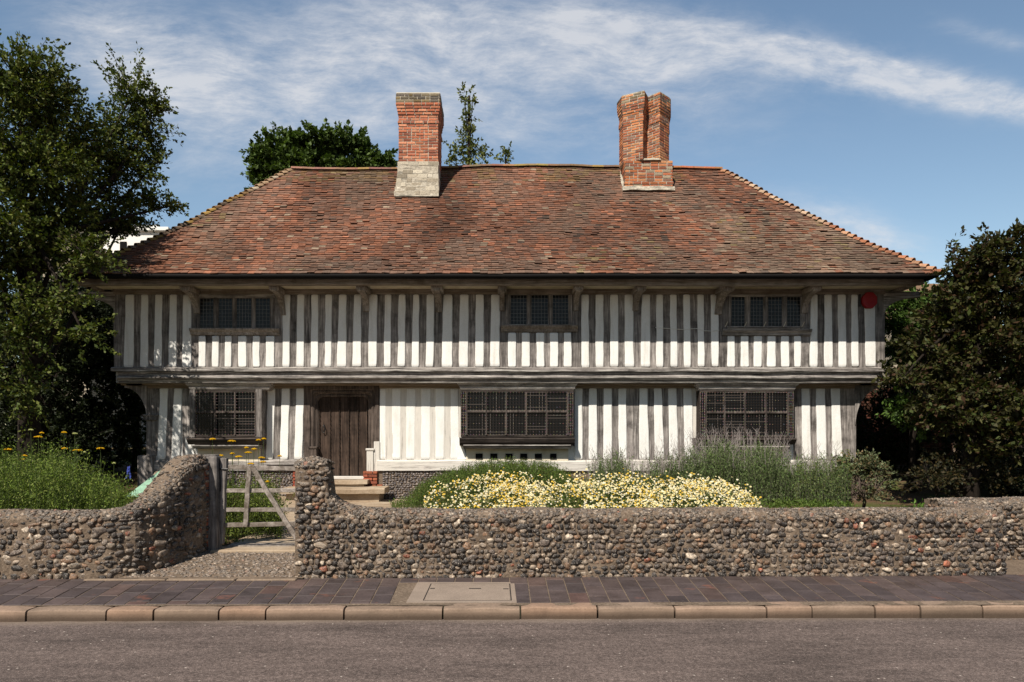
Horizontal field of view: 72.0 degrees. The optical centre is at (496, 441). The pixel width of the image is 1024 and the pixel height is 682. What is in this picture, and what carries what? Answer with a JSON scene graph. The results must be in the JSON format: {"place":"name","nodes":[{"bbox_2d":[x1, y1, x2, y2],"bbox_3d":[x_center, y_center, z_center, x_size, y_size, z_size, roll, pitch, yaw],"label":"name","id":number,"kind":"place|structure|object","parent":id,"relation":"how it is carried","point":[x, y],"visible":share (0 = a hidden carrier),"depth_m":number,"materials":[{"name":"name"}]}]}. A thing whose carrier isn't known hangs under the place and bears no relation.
{"place":"outdoors","nodes":[
{"label":"outdoors","id":0,"kind":"place"},
{"bbox_2d":[126,466,130,495],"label":"bluebell","id":1,"kind":"object","parent":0,"point":[128,468],"visible":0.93,"depth_m":11.60,"materials":[{"name":"blue plant"}]},
{"bbox_2d":[120,552,303,578],"bbox_3d":[-3.321,1.531,8.769,2.102,0.151,1.110,0,0,0],"label":"cobble apron","id":2,"kind":"object","parent":0,"point":[276,557],"visible":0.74,"depth_m":8.64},
{"bbox_2d":[210,542,294,552],"bbox_3d":[-3.203,1.505,9.619,1.165,0.159,0.644,0,0,0],"label":"stone step","id":3,"kind":"object","parent":2,"relation":"on","point":[278,547],"visible":0.53,"depth_m":9.46,"materials":[{"name":"beige stone"}]},
{"bbox_2d":[231,495,418,543],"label":"path","id":4,"kind":"structure","parent":0,"point":[288,537],"depth_m":11.29,"materials":[{"name":"beige stone"}]},
{"bbox_2d":[0,618,1023,681],"bbox_3d":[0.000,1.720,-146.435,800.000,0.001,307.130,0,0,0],"label":"road","id":5,"kind":"structure","parent":0,"point":[790,650],"depth_m":5.79,"materials":[{"name":"grey asphalt"}]},
{"bbox_2d":[0,601,1023,621],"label":"kerb","id":6,"kind":"structure","parent":5,"relation":"on","point":[626,610],"depth_m":6.82,"materials":[{"name":"concrete"}]},
{"bbox_2d":[0,560,1023,606],"bbox_3d":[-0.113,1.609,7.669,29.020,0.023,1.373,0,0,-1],"label":"pavement","id":7,"kind":"structure","parent":0,"point":[960,587],"depth_m":7.58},
{"bbox_2d":[83,578,296,580],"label":"edging kerb","id":8,"kind":"structure","parent":7,"relation":"on","point":[232,579],"depth_m":8.09,"materials":[{"name":"concrete"}]},
{"bbox_2d":[406,582,516,605],"bbox_3d":[-0.350,1.611,7.496,1.100,0.038,1.008,0,0,0],"label":"inspection cover","id":9,"kind":"object","parent":7,"relation":"on","point":[463,592],"visible":1,"depth_m":7.43,"materials":[{"name":"concrete"}]},
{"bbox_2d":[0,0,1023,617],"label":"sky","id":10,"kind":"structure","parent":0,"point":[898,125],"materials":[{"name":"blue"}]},
{"bbox_2d":[2,447,1023,559],"bbox_3d":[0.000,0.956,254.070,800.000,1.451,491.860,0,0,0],"label":"ground","id":11,"kind":"structure","parent":0,"point":[918,495],"depth_m":17.50,"materials":[{"name":"green plant"}]},
{"bbox_2d":[0,435,138,509],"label":"border foliage","id":12,"kind":"object","parent":11,"relation":"on","point":[52,486],"visible":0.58,"depth_m":9.62,"materials":[{"name":"green plant"}]},
{"bbox_2d":[0,223,139,489],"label":"yew tree","id":13,"kind":"object","parent":11,"relation":"on","point":[65,356],"visible":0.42,"depth_m":17.20,"materials":[{"name":"green plant"}]},
{"bbox_2d":[0,251,145,475],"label":"yew hedge","id":14,"kind":"object","parent":11,"relation":"on","point":[120,448],"visible":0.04,"depth_m":18.71,"materials":[{"name":"green plant"}]},
{"bbox_2d":[43,235,141,447],"bbox_3d":[-16.511,-3.725,30.050,2.128,8.651,6.500,0,0,0],"label":"tree","id":15,"kind":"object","parent":11,"relation":"on","point":[104,380],"depth_m":27.68,"materials":[{"name":"green plant"}]},
{"bbox_2d":[0,28,188,479],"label":"field maple","id":16,"kind":"object","parent":11,"relation":"on","point":[34,97],"visible":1,"depth_m":14.14,"materials":[{"name":"green plant"}]},
{"bbox_2d":[0,453,209,579],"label":"flint wall","id":17,"kind":"structure","parent":11,"relation":"on","point":[159,522],"depth_m":8.26,"materials":[{"name":"grey stone"}]},
{"bbox_2d":[71,226,170,445],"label":"white building","id":18,"kind":"structure","parent":11,"relation":"on","point":[128,240],"depth_m":31.00,"materials":[{"name":"white paint"}]},
{"bbox_2d":[120,242,126,249],"bbox_3d":[-16.430,-8.539,30.990,0.282,0.507,0.060,0,0,0],"label":"window","id":19,"kind":"structure","parent":18,"relation":"in","point":[122,244],"depth_m":30.96,"materials":[{"name":"black glass"}]},
{"bbox_2d":[111,387,145,471],"bbox_3d":[-9.842,-0.590,19.223,1.347,3.140,1.262,0,0,37],"label":"cypress","id":20,"kind":"object","parent":11,"relation":"on","point":[136,442],"visible":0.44,"depth_m":19.01,"materials":[{"name":"green plant"}]},
{"bbox_2d":[131,467,161,498],"bbox_3d":[-7.201,1.033,15.404,1.262,0.933,1.008,0,0,0],"label":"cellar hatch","id":21,"kind":"object","parent":11,"relation":"on","point":[141,487],"visible":0.14,"depth_m":15.23,"materials":[{"name":"green paint"}]},
{"bbox_2d":[205,454,221,551],"bbox_3d":[-3.831,0.898,9.463,0.219,1.444,0.206,0,0,0],"label":"gate post","id":22,"kind":"object","parent":11,"relation":"on","point":[213,460],"visible":0.56,"depth_m":9.37,"materials":[{"name":"grey wood"}]},
{"bbox_2d":[219,458,295,543],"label":"wooden gate","id":23,"kind":"structure","parent":22,"relation":"attached to","point":[224,466],"depth_m":9.48,"materials":[{"name":"grey wood"}]},
{"bbox_2d":[227,440,235,521],"bbox_3d":[-4.025,0.712,10.702,0.116,1.478,0.111,0,0,28],"label":"yarrow flower","id":24,"kind":"object","parent":11,"relation":"on","point":[232,473],"visible":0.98,"depth_m":10.70,"materials":[{"name":"yellow plant"}]},
{"bbox_2d":[230,452,235,529],"bbox_3d":[-4.011,0.807,10.707,0.092,1.288,0.064,0,0,-26],"label":"yarrow flower","id":25,"kind":"object","parent":11,"relation":"on","point":[232,453],"visible":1,"depth_m":10.70,"materials":[{"name":"yellow plant"}]},
{"bbox_2d":[223,533,243,543],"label":"weeds","id":26,"kind":"object","parent":11,"relation":"on","point":[232,540],"visible":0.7,"depth_m":10.06,"materials":[{"name":"green plant"}]},
{"bbox_2d":[235,456,241,536],"bbox_3d":[-3.923,0.831,10.698,0.102,1.242,0.100,0,0,-42],"label":"yarrow flower","id":27,"kind":"object","parent":11,"relation":"on","point":[237,482],"visible":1,"depth_m":10.70,"materials":[{"name":"yellow plant"}]},
{"bbox_2d":[243,178,261,191],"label":"hazel bush","id":28,"kind":"object","parent":11,"relation":"on","point":[254,180],"visible":0.14,"depth_m":23.72,"materials":[{"name":"green plant"}]},
{"bbox_2d":[256,439,260,532],"bbox_3d":[-3.619,0.707,10.703,0.074,1.498,0.074,0,0,45],"label":"yarrow flower","id":29,"kind":"object","parent":11,"relation":"on","point":[258,440],"visible":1,"depth_m":10.70,"materials":[{"name":"yellow plant"}]},
{"bbox_2d":[225,470,294,539],"bbox_3d":[-3.931,0.936,10.883,1.873,1.056,1.472,0,0,0],"label":"border foliage","id":30,"kind":"object","parent":11,"relation":"on","point":[269,517],"visible":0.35,"depth_m":10.53,"materials":[{"name":"green plant"}]},
{"bbox_2d":[238,118,398,185],"bbox_3d":[-6.694,-5.803,27.056,6.096,12.711,4.170,0,0,-20],"label":"sycamore","id":31,"kind":"object","parent":11,"relation":"on","point":[315,146],"visible":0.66,"depth_m":26.14,"materials":[{"name":"green plant"}]},
{"bbox_2d":[442,81,493,165],"bbox_3d":[-1.058,-6.629,27.035,1.965,14.360,1.224,0,0,17],"label":"poplar","id":32,"kind":"object","parent":11,"relation":"on","point":[468,128],"visible":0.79,"depth_m":26.92,"materials":[{"name":"green plant"}]},
{"bbox_2d":[389,455,581,507],"bbox_3d":[-0.203,0.855,14.410,4.275,1.123,2.279,0,0,0],"label":"hebe mound","id":33,"kind":"object","parent":11,"relation":"on","point":[415,500],"visible":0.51,"depth_m":13.92,"materials":[{"name":"green plant"}]},
{"bbox_2d":[493,141,513,163],"bbox_3d":[0.389,-5.426,26.998,0.856,11.953,0.779,0,0,-33],"label":"poplar","id":34,"kind":"object","parent":11,"relation":"on","point":[507,153],"visible":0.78,"depth_m":26.95,"materials":[{"name":"green plant"}]},
{"bbox_2d":[65,90,942,501],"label":"timber framed house","id":35,"kind":"structure","parent":11,"relation":"on","point":[411,320],"depth_m":16.04,"materials":[{"name":"paint"}]},
{"bbox_2d":[185,383,274,460],"bbox_3d":[-6.111,-0.449,16.221,2.005,1.809,0.461,0,0,0],"label":"bay window","id":36,"kind":"structure","parent":35,"relation":"in","point":[215,409],"depth_m":16.11,"materials":[{"name":"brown wood"}]},
{"bbox_2d":[189,294,279,334],"bbox_3d":[-5.930,-2.881,15.960,2.016,0.924,0.183,0,0,0],"label":"window","id":37,"kind":"structure","parent":35,"relation":"in","point":[220,314],"depth_m":16.01,"materials":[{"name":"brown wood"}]},
{"bbox_2d":[319,396,367,475],"bbox_3d":[-3.585,-0.149,16.492,1.164,1.909,0.115,0,0,0],"label":"door","id":38,"kind":"structure","parent":35,"relation":"in","point":[343,421],"depth_m":16.50,"materials":[{"name":"brown wood"}]},
{"bbox_2d":[457,383,577,460],"bbox_3d":[0.476,-0.442,16.220,2.796,1.825,0.460,0,0,0],"label":"bay window","id":39,"kind":"structure","parent":35,"relation":"in","point":[487,409],"depth_m":16.11,"materials":[{"name":"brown wood"}]},
{"bbox_2d":[501,294,577,331],"bbox_3d":[0.968,-2.952,15.960,1.735,0.927,0.184,0,0,0],"label":"window","id":40,"kind":"structure","parent":35,"relation":"in","point":[524,313],"depth_m":16.02,"materials":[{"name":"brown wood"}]},
{"bbox_2d":[692,383,799,459],"bbox_3d":[5.723,-0.453,16.220,2.371,1.787,0.460,0,0,0],"label":"bay window","id":41,"kind":"structure","parent":35,"relation":"in","point":[770,406],"depth_m":16.11,"materials":[{"name":"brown wood"}]},
{"bbox_2d":[721,294,811,335],"bbox_3d":[6.114,-2.888,15.960,2.011,0.968,0.183,0,0,0],"label":"window","id":42,"kind":"structure","parent":35,"relation":"in","point":[775,310],"depth_m":16.01,"materials":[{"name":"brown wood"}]},
{"bbox_2d":[859,292,876,308],"bbox_3d":[8.407,-3.194,15.938,0.386,0.360,0.100,0,0,0],"label":"alarm box","id":43,"kind":"object","parent":35,"relation":"attached to","point":[867,300],"visible":1,"depth_m":15.90,"materials":[{"name":"red plastic"}]},
{"bbox_2d":[421,467,763,508],"bbox_3d":[1.696,0.930,11.398,6.115,1.012,2.580,0,0,0],"label":"daisy bed","id":44,"kind":"object","parent":11,"relation":"on","point":[692,495],"visible":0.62,"depth_m":11.47,"materials":[{"name":"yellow plant"}]},
{"bbox_2d":[582,439,647,504],"bbox_3d":[2.376,0.623,13.995,1.412,1.399,1.659,0,0,0],"label":"catmint","id":45,"kind":"object","parent":11,"relation":"on","point":[617,467],"visible":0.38,"depth_m":13.85,"materials":[{"name":"green plant"}]},
{"bbox_2d":[293,455,1007,578],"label":"flint wall","id":46,"kind":"structure","parent":11,"relation":"on","point":[336,536],"depth_m":8.33,"materials":[{"name":"grey stone"}]},
{"bbox_2d":[632,433,700,501],"bbox_3d":[3.432,0.560,14.057,1.614,1.523,1.481,0,0,0],"label":"catmint","id":47,"kind":"object","parent":11,"relation":"on","point":[672,472],"visible":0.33,"depth_m":13.79,"materials":[{"name":"green plant"}]},
{"bbox_2d":[675,425,759,502],"bbox_3d":[4.359,0.470,13.847,1.654,1.701,2.036,0,0,16],"label":"catmint","id":48,"kind":"object","parent":11,"relation":"on","point":[712,465],"visible":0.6,"depth_m":13.44,"materials":[{"name":"green plant"}]},
{"bbox_2d":[724,426,806,505],"bbox_3d":[5.337,0.502,13.994,1.546,1.616,2.253,0,0,17],"label":"catmint","id":49,"kind":"object","parent":11,"relation":"on","point":[765,475],"visible":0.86,"depth_m":13.37,"materials":[{"name":"green plant"}]},
{"bbox_2d":[761,497,857,507],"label":"weeds","id":50,"kind":"object","parent":11,"relation":"on","point":[809,504],"visible":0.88,"depth_m":12.70,"materials":[{"name":"green plant"}]},
{"bbox_2d":[782,440,855,506],"bbox_3d":[6.365,0.672,13.704,1.988,1.395,1.761,0,0,0],"label":"catmint","id":51,"kind":"object","parent":11,"relation":"on","point":[815,481],"visible":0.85,"depth_m":13.21,"materials":[{"name":"green plant"}]},
{"bbox_2d":[833,446,900,506],"bbox_3d":[7.000,0.795,13.553,1.332,1.415,1.054,0,0,0],"label":"cistus shrub","id":52,"kind":"object","parent":11,"relation":"on","point":[863,490],"visible":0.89,"depth_m":13.40,"materials":[{"name":"green plant"}]},
{"bbox_2d":[898,498,924,507],"bbox_3d":[5.616,1.111,9.329,0.467,0.729,0.309,0,0,0],"label":"weed","id":53,"kind":"object","parent":11,"relation":"on","point":[918,505],"visible":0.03,"depth_m":9.40,"materials":[{"name":"green plant"}]},
{"bbox_2d":[875,281,962,491],"bbox_3d":[10.035,-1.411,16.988,4.542,5.326,2.425,0,0,-37],"label":"elder bush","id":54,"kind":"object","parent":11,"relation":"on","point":[897,322],"visible":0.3,"depth_m":17.09,"materials":[{"name":"green plant"}]},
{"bbox_2d":[883,284,994,383],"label":"tiled cottage","id":55,"kind":"structure","parent":11,"relation":"on","point":[917,287],"depth_m":26.62,"materials":[{"name":"red tile"}]},
{"bbox_2d":[856,337,1023,496],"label":"laurel hedge","id":56,"kind":"object","parent":11,"relation":"on","point":[891,454],"visible":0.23,"depth_m":19.15,"materials":[{"name":"green plant"}]},
{"bbox_2d":[856,386,1023,464],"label":"hedge","id":57,"kind":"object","parent":11,"relation":"on","point":[929,446],"depth_m":20.37,"materials":[{"name":"green plant"}]},
{"bbox_2d":[870,218,1023,497],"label":"copper tree","id":58,"kind":"object","parent":11,"relation":"on","point":[961,389],"visible":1,"depth_m":14.23,"materials":[{"name":"green plant"}]},
{"bbox_2d":[891,447,1023,497],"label":"laurel hedge","id":59,"kind":"object","parent":11,"relation":"on","point":[951,476],"visible":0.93,"depth_m":14.32,"materials":[{"name":"green plant"}]},
{"bbox_2d":[924,496,1023,559],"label":"flint wall","id":60,"kind":"structure","parent":11,"relation":"on","point":[1012,508],"depth_m":9.57,"materials":[{"name":"grey stone"}]}
]}

